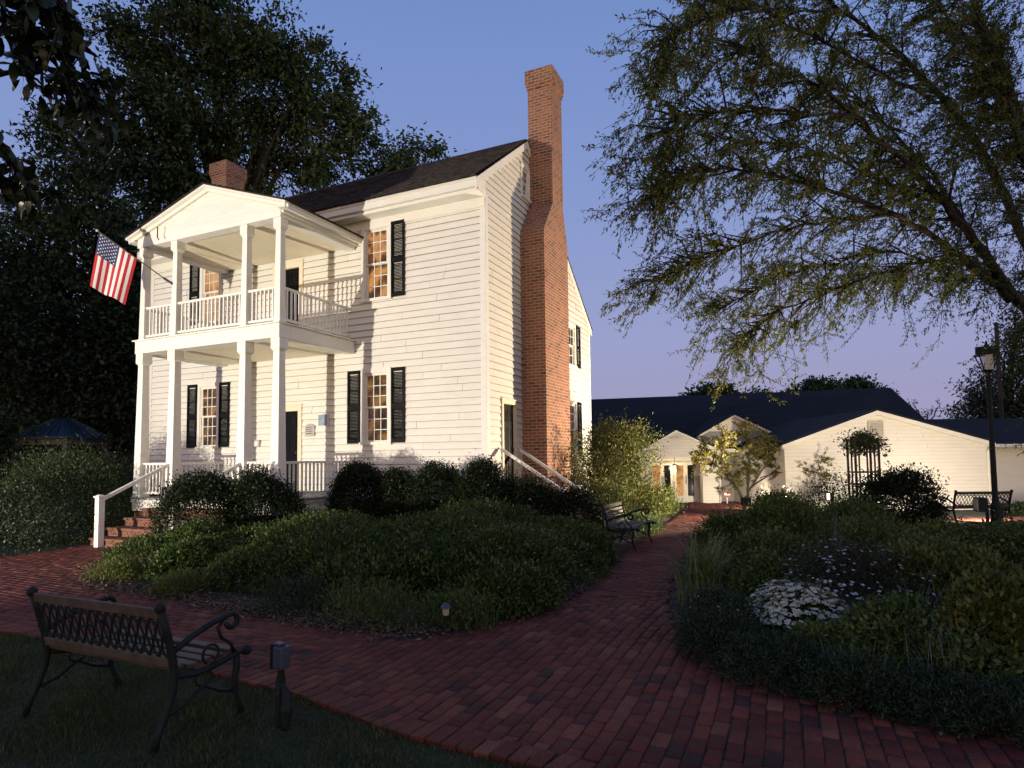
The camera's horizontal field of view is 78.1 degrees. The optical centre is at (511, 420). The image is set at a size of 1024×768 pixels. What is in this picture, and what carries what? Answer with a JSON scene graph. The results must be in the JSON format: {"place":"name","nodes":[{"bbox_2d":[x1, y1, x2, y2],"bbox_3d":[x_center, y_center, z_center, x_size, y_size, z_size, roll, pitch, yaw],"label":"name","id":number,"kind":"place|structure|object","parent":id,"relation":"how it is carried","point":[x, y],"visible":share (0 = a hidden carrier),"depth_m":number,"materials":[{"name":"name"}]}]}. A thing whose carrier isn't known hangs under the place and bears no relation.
{"place":"outdoors","nodes":[
{"label":"outdoors","id":0,"kind":"place"},
{"bbox_2d":[0,501,1023,767],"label":"path","id":1,"kind":"structure","parent":0,"point":[372,669],"depth_m":4.72,"materials":[{"name":"brick"}]},
{"bbox_2d":[89,463,239,546],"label":"brick steps","id":2,"kind":"structure","parent":1,"relation":"on","point":[100,539],"depth_m":12.92,"materials":[{"name":"red brick"}]},
{"bbox_2d":[600,499,654,550],"bbox_3d":[2.196,1.956,11.898,0.720,0.856,1.352,-2,-4,25],"label":"park bench","id":3,"kind":"object","parent":1,"relation":"on","point":[624,524],"visible":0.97,"depth_m":11.71,"materials":[{"name":"metal"}]},
{"bbox_2d":[689,417,835,508],"bbox_3d":[7.556,1.341,19.170,4.613,2.874,1.834,0,-4,-10],"label":"tree","id":4,"kind":"object","parent":1,"relation":"on","point":[723,443],"visible":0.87,"depth_m":19.03,"materials":[{"name":"green plant"}]},
{"bbox_2d":[0,491,1023,767],"bbox_3d":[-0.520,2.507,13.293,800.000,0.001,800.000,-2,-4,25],"label":"ground","id":5,"kind":"structure","parent":0,"point":[4,551],"depth_m":3.98,"materials":[{"name":"green plant"}]},
{"bbox_2d":[0,462,78,555],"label":"boxwood","id":6,"kind":"object","parent":5,"relation":"on","point":[13,510],"visible":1,"depth_m":12.33,"materials":[{"name":"green plant"}]},
{"bbox_2d":[0,204,82,486],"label":"holly tree","id":7,"kind":"object","parent":5,"relation":"on","point":[22,299],"visible":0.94,"depth_m":21.39,"materials":[{"name":"green plant"}]},
{"bbox_2d":[10,418,112,513],"bbox_3d":[-15.680,1.559,22.001,2.132,3.287,2.131,-1,-4,5],"label":"gazebo","id":8,"kind":"object","parent":5,"relation":"on","point":[62,428],"visible":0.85,"depth_m":21.41,"materials":[{"name":"blue metal"}]},
{"bbox_2d":[0,0,133,225],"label":"magnolia tree","id":9,"kind":"object","parent":5,"relation":"on","point":[65,44],"visible":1,"depth_m":2.79,"materials":[{"name":"green plant"}]},
{"bbox_2d":[0,428,155,547],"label":"boxwood","id":10,"kind":"object","parent":5,"relation":"on","point":[59,475],"visible":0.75,"depth_m":13.88,"materials":[{"name":"green plant"}]},
{"bbox_2d":[0,94,157,505],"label":"oak tree","id":11,"kind":"object","parent":5,"relation":"on","point":[56,258],"visible":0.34,"depth_m":25.10,"materials":[{"name":"green plant"}]},
{"bbox_2d":[22,201,150,493],"bbox_3d":[-14.919,-2.563,24.134,6.009,11.961,5.948,2,-4,-35],"label":"holly tree","id":12,"kind":"object","parent":5,"relation":"on","point":[107,360],"visible":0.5,"depth_m":23.09,"materials":[{"name":"green plant"}]},
{"bbox_2d":[21,586,251,751],"bbox_3d":[-2.523,1.541,4.264,1.352,0.856,0.720,-2,-4,25],"label":"park bench","id":13,"kind":"object","parent":5,"relation":"on","point":[165,649],"visible":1,"depth_m":4.06,"materials":[{"name":"metal"}]},
{"bbox_2d":[53,0,465,225],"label":"oak tree","id":14,"kind":"object","parent":5,"relation":"on","point":[174,123],"visible":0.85,"depth_m":30.10,"materials":[{"name":"green plant"}]},
{"bbox_2d":[270,641,291,730],"bbox_3d":[-1.468,1.694,4.039,0.207,0.526,0.094,-4,-5,41],"label":"flood light","id":15,"kind":"object","parent":5,"relation":"on","point":[280,656],"visible":0.98,"depth_m":4.02,"materials":[{"name":"metal"}]},
{"bbox_2d":[0,622,595,767],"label":"path edging","id":16,"kind":"object","parent":5,"relation":"on","point":[422,731],"visible":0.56,"depth_m":3.90,"materials":[{"name":"brick"}]},
{"bbox_2d":[124,64,592,522],"bbox_3d":[-4.486,-2.987,18.130,12.240,11.630,10.055,-2,-4,25],"label":"farmhouse","id":17,"kind":"object","parent":5,"relation":"on","point":[412,316],"visible":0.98,"depth_m":14.73,"materials":[{"name":"white paint"}]},
{"bbox_2d":[90,229,172,304],"bbox_3d":[-8.414,-3.350,14.057,1.624,1.556,0.230,1,-4,-30],"label":"flag","id":18,"kind":"object","parent":17,"relation":"attached to","point":[113,268],"visible":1,"depth_m":13.85,"materials":[{"name":"multicoloured fabric"}]},
{"bbox_2d":[189,265,222,325],"bbox_3d":[-8.335,-3.514,17.270,1.225,1.834,0.175,-2,-4,25],"label":"window","id":19,"kind":"structure","parent":17,"relation":"in","point":[209,283],"depth_m":17.30,"materials":[{"name":"white paint"}]},
{"bbox_2d":[186,382,229,448],"bbox_3d":[-8.135,-0.132,16.987,1.580,1.784,0.175,-2,-4,25],"label":"window","id":20,"kind":"structure","parent":17,"relation":"in","point":[207,416],"depth_m":17.04,"materials":[{"name":"white paint"}]},
{"bbox_2d":[347,367,404,444],"bbox_3d":[-3.140,-0.332,14.681,1.610,1.784,0.175,-2,-4,25],"label":"window","id":21,"kind":"structure","parent":17,"relation":"in","point":[379,408],"depth_m":14.72,"materials":[{"name":"white paint"}]},
{"bbox_2d":[359,219,404,302],"bbox_3d":[-3.018,-3.727,14.815,1.255,1.834,0.175,-2,-4,25],"label":"window","id":22,"kind":"structure","parent":17,"relation":"in","point":[377,251],"depth_m":14.86,"materials":[{"name":"white paint"}]},
{"bbox_2d":[569,321,580,368],"bbox_3d":[1.750,-2.228,18.651,0.175,1.324,1.265,-2,-4,25],"label":"window","id":23,"kind":"structure","parent":17,"relation":"in","point":[574,355],"depth_m":18.81,"materials":[{"name":"white paint"}]},
{"bbox_2d":[570,399,582,457],"bbox_3d":[1.779,0.252,18.499,0.175,1.694,1.265,-2,-4,25],"label":"window","id":24,"kind":"structure","parent":17,"relation":"in","point":[575,416],"depth_m":18.67,"materials":[{"name":"white paint"}]},
{"bbox_2d":[103,508,679,635],"bbox_3d":[-0.436,2.557,14.377,7.905,0.001,15.960,-2,-4,25],"label":"garden bed","id":25,"kind":"object","parent":5,"relation":"on","point":[622,545],"visible":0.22,"depth_m":7.91,"materials":[{"name":"soil"}]},
{"bbox_2d":[77,554,148,583],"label":"perennial plant","id":26,"kind":"object","parent":25,"relation":"on","point":[125,568],"visible":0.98,"depth_m":8.97,"materials":[{"name":"green plant"}]},
{"bbox_2d":[91,529,167,572],"bbox_3d":[-5.846,2.050,10.041,1.422,0.690,1.309,-2,-4,25],"label":"nandina","id":27,"kind":"object","parent":25,"relation":"on","point":[142,543],"visible":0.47,"depth_m":9.81,"materials":[{"name":"green plant"}]},
{"bbox_2d":[134,533,232,583],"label":"azalea","id":28,"kind":"object","parent":25,"relation":"on","point":[167,558],"visible":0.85,"depth_m":8.96,"materials":[{"name":"green plant"}]},
{"bbox_2d":[140,566,230,598],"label":"perennial plant","id":29,"kind":"object","parent":25,"relation":"on","point":[182,581],"visible":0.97,"depth_m":8.01,"materials":[{"name":"green plant"}]},
{"bbox_2d":[147,512,231,571],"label":"azalea","id":30,"kind":"object","parent":25,"relation":"on","point":[202,527],"visible":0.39,"depth_m":10.02,"materials":[{"name":"green plant"}]},
{"bbox_2d":[137,456,251,550],"bbox_3d":[-5.765,1.568,11.615,2.042,1.843,2.075,-2,-4,25],"label":"boxwood","id":31,"kind":"object","parent":25,"relation":"on","point":[192,490],"visible":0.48,"depth_m":11.23,"materials":[{"name":"green plant"}]},
{"bbox_2d":[182,534,290,580],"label":"azalea","id":32,"kind":"object","parent":25,"relation":"on","point":[240,542],"visible":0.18,"depth_m":9.21,"materials":[{"name":"green plant"}]},
{"bbox_2d":[202,542,320,595],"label":"azalea","id":33,"kind":"object","parent":25,"relation":"on","point":[221,565],"visible":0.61,"depth_m":8.26,"materials":[{"name":"green plant"}]},
{"bbox_2d":[215,460,311,527],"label":"boxwood","id":34,"kind":"object","parent":25,"relation":"on","point":[279,492],"visible":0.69,"depth_m":11.37,"materials":[{"name":"green plant"}]},
{"bbox_2d":[63,574,467,644],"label":"leaf litter","id":35,"kind":"object","parent":25,"relation":"on","point":[237,606],"visible":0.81,"depth_m":6.86,"materials":[{"name":"plant"}]},
{"bbox_2d":[239,564,354,617],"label":"perennial plant","id":36,"kind":"object","parent":25,"relation":"on","point":[278,593],"visible":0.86,"depth_m":6.95,"materials":[{"name":"green plant"}]},
{"bbox_2d":[240,505,371,574],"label":"azalea","id":37,"kind":"object","parent":25,"relation":"on","point":[295,526],"visible":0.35,"depth_m":9.59,"materials":[{"name":"green plant"}]},
{"bbox_2d":[244,521,411,593],"bbox_3d":[-2.488,1.861,8.821,2.627,0.862,2.165,-2,-4,25],"label":"azalea","id":38,"kind":"object","parent":25,"relation":"on","point":[304,541],"visible":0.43,"depth_m":8.53,"materials":[{"name":"green plant"}]},
{"bbox_2d":[320,455,401,519],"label":"boxwood","id":39,"kind":"object","parent":25,"relation":"on","point":[363,478],"visible":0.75,"depth_m":13.03,"materials":[{"name":"green plant"}]},
{"bbox_2d":[294,567,435,634],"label":"perennial plant","id":40,"kind":"object","parent":25,"relation":"on","point":[373,610],"visible":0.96,"depth_m":6.42,"materials":[{"name":"green plant"}]},
{"bbox_2d":[293,542,460,604],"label":"azalea","id":41,"kind":"object","parent":25,"relation":"on","point":[328,563],"visible":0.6,"depth_m":7.61,"materials":[{"name":"green plant"}]},
{"bbox_2d":[366,465,432,520],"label":"boxwood","id":42,"kind":"object","parent":25,"relation":"on","point":[393,479],"visible":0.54,"depth_m":12.87,"materials":[{"name":"green plant"}]},
{"bbox_2d":[395,452,469,518],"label":"boxwood","id":43,"kind":"object","parent":25,"relation":"on","point":[435,476],"visible":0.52,"depth_m":12.43,"materials":[{"name":"green plant"}]},
{"bbox_2d":[342,526,531,606],"bbox_3d":[-1.026,1.818,8.233,2.483,0.834,2.040,2,-4,-37],"label":"azalea","id":44,"kind":"object","parent":25,"relation":"on","point":[411,538],"visible":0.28,"depth_m":7.84,"materials":[{"name":"green plant"}]},
{"bbox_2d":[377,506,532,573],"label":"azalea","id":45,"kind":"object","parent":25,"relation":"on","point":[455,519],"visible":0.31,"depth_m":9.09,"materials":[{"name":"green plant"}]},
{"bbox_2d":[404,578,508,635],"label":"perennial plant","id":46,"kind":"object","parent":25,"relation":"on","point":[437,603],"visible":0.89,"depth_m":6.31,"materials":[{"name":"green plant"}]},
{"bbox_2d":[404,528,534,601],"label":"azalea","id":47,"kind":"object","parent":25,"relation":"on","point":[467,563],"visible":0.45,"depth_m":7.58,"materials":[{"name":"green plant"}]},
{"bbox_2d":[449,453,514,526],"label":"boxwood","id":48,"kind":"object","parent":25,"relation":"on","point":[478,477],"visible":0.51,"depth_m":11.97,"materials":[{"name":"green plant"}]},
{"bbox_2d":[424,494,549,535],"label":"azalea","id":49,"kind":"object","parent":25,"relation":"on","point":[494,508],"visible":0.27,"depth_m":10.54,"materials":[{"name":"green plant"}]},
{"bbox_2d":[448,555,565,620],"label":"azalea","id":50,"kind":"object","parent":25,"relation":"on","point":[511,580],"visible":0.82,"depth_m":6.87,"materials":[{"name":"green plant"}]},
{"bbox_2d":[421,519,599,591],"bbox_3d":[-0.115,1.752,8.459,2.309,0.973,1.909,1,-4,-20],"label":"azalea","id":51,"kind":"object","parent":25,"relation":"on","point":[525,537],"visible":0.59,"depth_m":8.03,"materials":[{"name":"green plant"}]},
{"bbox_2d":[508,556,568,603],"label":"azalea","id":52,"kind":"object","parent":25,"relation":"on","point":[555,574],"visible":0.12,"depth_m":7.57,"materials":[{"name":"green plant"}]},
{"bbox_2d":[495,466,583,519],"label":"boxwood","id":53,"kind":"object","parent":25,"relation":"on","point":[541,495],"visible":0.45,"depth_m":11.99,"materials":[{"name":"green plant"}]},
{"bbox_2d":[486,511,606,566],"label":"azalea","id":54,"kind":"object","parent":25,"relation":"on","point":[562,522],"visible":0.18,"depth_m":10.64,"materials":[{"name":"green plant"}]},
{"bbox_2d":[495,518,615,579],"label":"azalea","id":55,"kind":"object","parent":25,"relation":"on","point":[602,563],"visible":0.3,"depth_m":9.14,"materials":[{"name":"green plant"}]},
{"bbox_2d":[544,480,607,530],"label":"boxwood","id":56,"kind":"object","parent":25,"relation":"on","point":[583,498],"visible":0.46,"depth_m":12.15,"materials":[{"name":"green plant"}]},
{"bbox_2d":[557,428,595,488],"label":"twiggy shrub","id":57,"kind":"object","parent":25,"relation":"on","point":[574,478],"visible":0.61,"depth_m":15.50,"materials":[{"name":"green plant"}]},
{"bbox_2d":[557,521,618,568],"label":"azalea","id":58,"kind":"object","parent":25,"relation":"on","point":[595,535],"visible":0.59,"depth_m":9.79,"materials":[{"name":"green plant"}]},
{"bbox_2d":[567,468,658,532],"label":"loose shrub","id":59,"kind":"object","parent":25,"relation":"on","point":[610,490],"visible":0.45,"depth_m":14.81,"materials":[{"name":"green plant"}]},
{"bbox_2d":[575,409,668,515],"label":"loose shrub","id":60,"kind":"object","parent":25,"relation":"on","point":[604,445],"visible":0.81,"depth_m":17.45,"materials":[{"name":"green plant"}]},
{"bbox_2d":[611,507,664,537],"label":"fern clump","id":61,"kind":"object","parent":25,"relation":"on","point":[655,528],"visible":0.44,"depth_m":13.58,"materials":[{"name":"green plant"}]},
{"bbox_2d":[628,480,687,518],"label":"loose shrub","id":62,"kind":"object","parent":25,"relation":"on","point":[661,508],"visible":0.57,"depth_m":17.74,"materials":[{"name":"green plant"}]},
{"bbox_2d":[676,380,753,395],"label":"oak tree","id":63,"kind":"object","parent":5,"relation":"on","point":[703,389],"visible":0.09,"depth_m":51.47,"materials":[{"name":"green plant"}]},
{"bbox_2d":[591,388,1023,509],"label":"annex building","id":64,"kind":"structure","parent":5,"relation":"on","point":[803,425],"depth_m":22.76,"materials":[{"name":"paint"}]},
{"bbox_2d":[651,462,672,501],"bbox_3d":[5.546,2.283,23.354,0.800,1.480,0.112,-1,-4,0],"label":"door","id":65,"kind":"structure","parent":64,"relation":"in","point":[666,477],"depth_m":23.37,"materials":[{"name":"paint"}]},
{"bbox_2d":[674,462,696,501],"bbox_3d":[6.407,2.273,23.354,0.800,1.480,0.112,-1,-4,0],"label":"door","id":66,"kind":"structure","parent":64,"relation":"in","point":[683,470],"depth_m":23.35,"materials":[{"name":"paint"}]},
{"bbox_2d":[776,372,858,391],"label":"oak tree","id":67,"kind":"object","parent":5,"relation":"on","point":[812,383],"visible":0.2,"depth_m":51.23,"materials":[{"name":"green plant"}]},
{"bbox_2d":[797,458,866,505],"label":"round bush","id":68,"kind":"object","parent":5,"relation":"on","point":[829,487],"visible":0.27,"depth_m":18.76,"materials":[{"name":"green plant"}]},
{"bbox_2d":[670,520,1019,733],"bbox_3d":[8.872,2.111,8.866,12.469,0.001,16.419,-2,-4,25],"label":"garden bed","id":69,"kind":"object","parent":5,"relation":"on","point":[674,603],"visible":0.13,"depth_m":7.12,"materials":[{"name":"soil"}]},
{"bbox_2d":[652,523,741,605],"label":"ornamental grass","id":70,"kind":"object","parent":69,"relation":"on","point":[705,573],"depth_m":7.06,"materials":[{"name":"green plant"}]},
{"bbox_2d":[681,501,750,560],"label":"perennial plant","id":71,"kind":"object","parent":69,"relation":"on","point":[720,521],"visible":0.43,"depth_m":10.35,"materials":[{"name":"green plant"}]},
{"bbox_2d":[672,581,762,646],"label":"shrub","id":72,"kind":"object","parent":69,"relation":"on","point":[716,593],"visible":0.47,"depth_m":5.76,"materials":[{"name":"green plant"}]},
{"bbox_2d":[668,594,773,671],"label":"ground cover","id":73,"kind":"object","parent":69,"relation":"on","point":[724,621],"visible":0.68,"depth_m":5.16,"materials":[{"name":"green plant"}]},
{"bbox_2d":[721,542,809,623],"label":"ground cover","id":74,"kind":"object","parent":69,"relation":"on","point":[755,571],"visible":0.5,"depth_m":6.50,"materials":[{"name":"green plant"}]},
{"bbox_2d":[721,510,824,588],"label":"ground cover","id":75,"kind":"object","parent":69,"relation":"on","point":[779,541],"visible":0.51,"depth_m":7.80,"materials":[{"name":"green plant"}]},
{"bbox_2d":[725,483,832,551],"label":"perennial plant","id":76,"kind":"object","parent":69,"relation":"on","point":[790,510],"visible":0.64,"depth_m":9.57,"materials":[{"name":"green plant"}]},
{"bbox_2d":[706,622,855,698],"bbox_3d":[1.995,1.755,4.726,1.023,0.418,0.960,-1,-4,0],"label":"ground cover","id":77,"kind":"object","parent":69,"relation":"on","point":[774,645],"visible":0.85,"depth_m":4.58,"materials":[{"name":"green plant"}]},
{"bbox_2d":[746,569,853,634],"bbox_3d":[2.678,1.690,5.791,1.034,0.645,0.958,-1,-4,-1],"label":"white mum","id":78,"kind":"object","parent":69,"relation":"on","point":[779,605],"visible":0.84,"depth_m":5.63,"materials":[{"name":"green plant"}]},
{"bbox_2d":[581,0,1023,454],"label":"willow oak","id":79,"kind":"object","parent":69,"relation":"on","point":[990,76],"visible":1,"depth_m":9.21,"materials":[{"name":"green plant"}]},
{"bbox_2d":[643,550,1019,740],"bbox_3d":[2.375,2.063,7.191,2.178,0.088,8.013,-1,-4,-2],"label":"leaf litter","id":80,"kind":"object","parent":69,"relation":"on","point":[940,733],"visible":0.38,"depth_m":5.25,"materials":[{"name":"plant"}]},
{"bbox_2d":[776,614,904,683],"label":"ground cover","id":81,"kind":"object","parent":69,"relation":"on","point":[810,626],"visible":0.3,"depth_m":4.83,"materials":[{"name":"green plant"}]},
{"bbox_2d":[756,521,948,628],"bbox_3d":[3.185,1.460,5.889,1.609,1.117,1.580,1,-4,-23],"label":"blue aster","id":82,"kind":"object","parent":69,"relation":"on","point":[854,561],"visible":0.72,"depth_m":5.79,"materials":[{"name":"green plant"}]},
{"bbox_2d":[804,488,902,531],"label":"round bush","id":83,"kind":"object","parent":69,"relation":"on","point":[844,506],"visible":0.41,"depth_m":12.12,"materials":[{"name":"green plant"}]},
{"bbox_2d":[798,498,917,587],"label":"perennial plant","id":84,"kind":"object","parent":69,"relation":"on","point":[879,531],"visible":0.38,"depth_m":8.33,"materials":[{"name":"green plant"}]},
{"bbox_2d":[783,640,935,718],"bbox_3d":[2.340,1.722,4.270,1.003,0.414,0.912,-2,-4,25],"label":"ground cover","id":85,"kind":"object","parent":69,"relation":"on","point":[840,667],"visible":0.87,"depth_m":4.15,"materials":[{"name":"green plant"}]},
{"bbox_2d":[846,438,880,504],"bbox_3d":[8.870,1.496,15.906,0.585,2.100,0.585,-1,-4,10],"label":"garden trellis","id":86,"kind":"object","parent":69,"relation":"on","point":[854,440],"visible":0.56,"depth_m":15.87,"materials":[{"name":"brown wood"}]},
{"bbox_2d":[830,426,892,456],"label":"climbing vine","id":87,"kind":"object","parent":86,"relation":"attached to","point":[862,436],"visible":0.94,"depth_m":15.84,"materials":[{"name":"green plant"}]},
{"bbox_2d":[827,585,943,690],"bbox_3d":[2.951,1.623,4.804,1.121,0.700,1.118,-2,-4,25],"label":"ground cover","id":88,"kind":"object","parent":69,"relation":"on","point":[911,616],"visible":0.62,"depth_m":4.71,"materials":[{"name":"green plant"}]},
{"bbox_2d":[846,460,960,529],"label":"round bush","id":89,"kind":"object","parent":69,"relation":"on","point":[901,487],"visible":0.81,"depth_m":14.16,"materials":[{"name":"green plant"}]},
{"bbox_2d":[867,537,956,607],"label":"olive shrub","id":90,"kind":"object","parent":69,"relation":"on","point":[933,560],"visible":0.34,"depth_m":5.75,"materials":[{"name":"green plant"}]},
{"bbox_2d":[856,518,1013,597],"bbox_3d":[4.869,1.628,7.432,1.579,0.969,1.732,-2,-4,25],"label":"shrub","id":91,"kind":"object","parent":69,"relation":"on","point":[937,545],"visible":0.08,"depth_m":7.30,"materials":[{"name":"green plant"}]},
{"bbox_2d":[850,658,1023,748],"bbox_3d":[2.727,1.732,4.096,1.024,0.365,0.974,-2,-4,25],"label":"ground cover","id":92,"kind":"object","parent":69,"relation":"on","point":[947,705],"visible":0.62,"depth_m":3.87,"materials":[{"name":"green plant"}]},
{"bbox_2d":[882,512,1023,563],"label":"perennial plant","id":93,"kind":"object","parent":69,"relation":"on","point":[952,526],"visible":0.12,"depth_m":9.07,"materials":[{"name":"green plant"}]},
{"bbox_2d":[899,619,1023,704],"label":"ground cover","id":94,"kind":"object","parent":69,"relation":"on","point":[1010,661],"visible":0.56,"depth_m":4.22,"materials":[{"name":"green plant"}]},
{"bbox_2d":[908,539,1022,608],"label":"olive shrub","id":95,"kind":"object","parent":69,"relation":"on","point":[963,558],"visible":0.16,"depth_m":5.63,"materials":[{"name":"green plant"}]},
{"bbox_2d":[929,562,1023,678],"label":"olive shrub","id":96,"kind":"object","parent":69,"relation":"on","point":[983,598],"visible":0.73,"depth_m":4.37,"materials":[{"name":"green plant"}]},
{"bbox_2d":[960,505,1023,570],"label":"perennial plant","id":97,"kind":"object","parent":69,"relation":"on","point":[1012,538],"visible":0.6,"depth_m":8.29,"materials":[{"name":"green plant"}]},
{"bbox_2d":[837,372,899,393],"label":"oak tree","id":98,"kind":"object","parent":5,"relation":"on","point":[863,382],"visible":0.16,"depth_m":53.26,"materials":[{"name":"green plant"}]},
{"bbox_2d":[939,489,1013,522],"bbox_3d":[10.834,2.035,14.790,1.352,0.856,0.720,-1,-4,0],"label":"park bench","id":99,"kind":"object","parent":5,"relation":"on","point":[970,506],"visible":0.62,"depth_m":14.53,"materials":[{"name":"metal"}]},
{"bbox_2d":[938,272,1023,418],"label":"cedar tree","id":100,"kind":"object","parent":5,"relation":"on","point":[1013,400],"visible":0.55,"depth_m":35.85,"materials":[{"name":"green plant"}]},
{"bbox_2d":[973,341,1004,528],"bbox_3d":[10.950,0.288,14.345,0.545,4.270,0.450,-2,-4,25],"label":"street lamp","id":101,"kind":"object","parent":5,"relation":"on","point":[986,361],"visible":0.89,"depth_m":14.32,"materials":[{"name":"metal"}]},
{"bbox_2d":[0,0,1023,418],"label":"sky","id":102,"kind":"structure","parent":0,"point":[459,67],"materials":[{"name":"blue"}]},
{"bbox_2d":[500,448,581,517],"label":"side steps","id":103,"kind":"structure","parent":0,"point":[525,465],"depth_m":14.09,"materials":[{"name":"white paint"}]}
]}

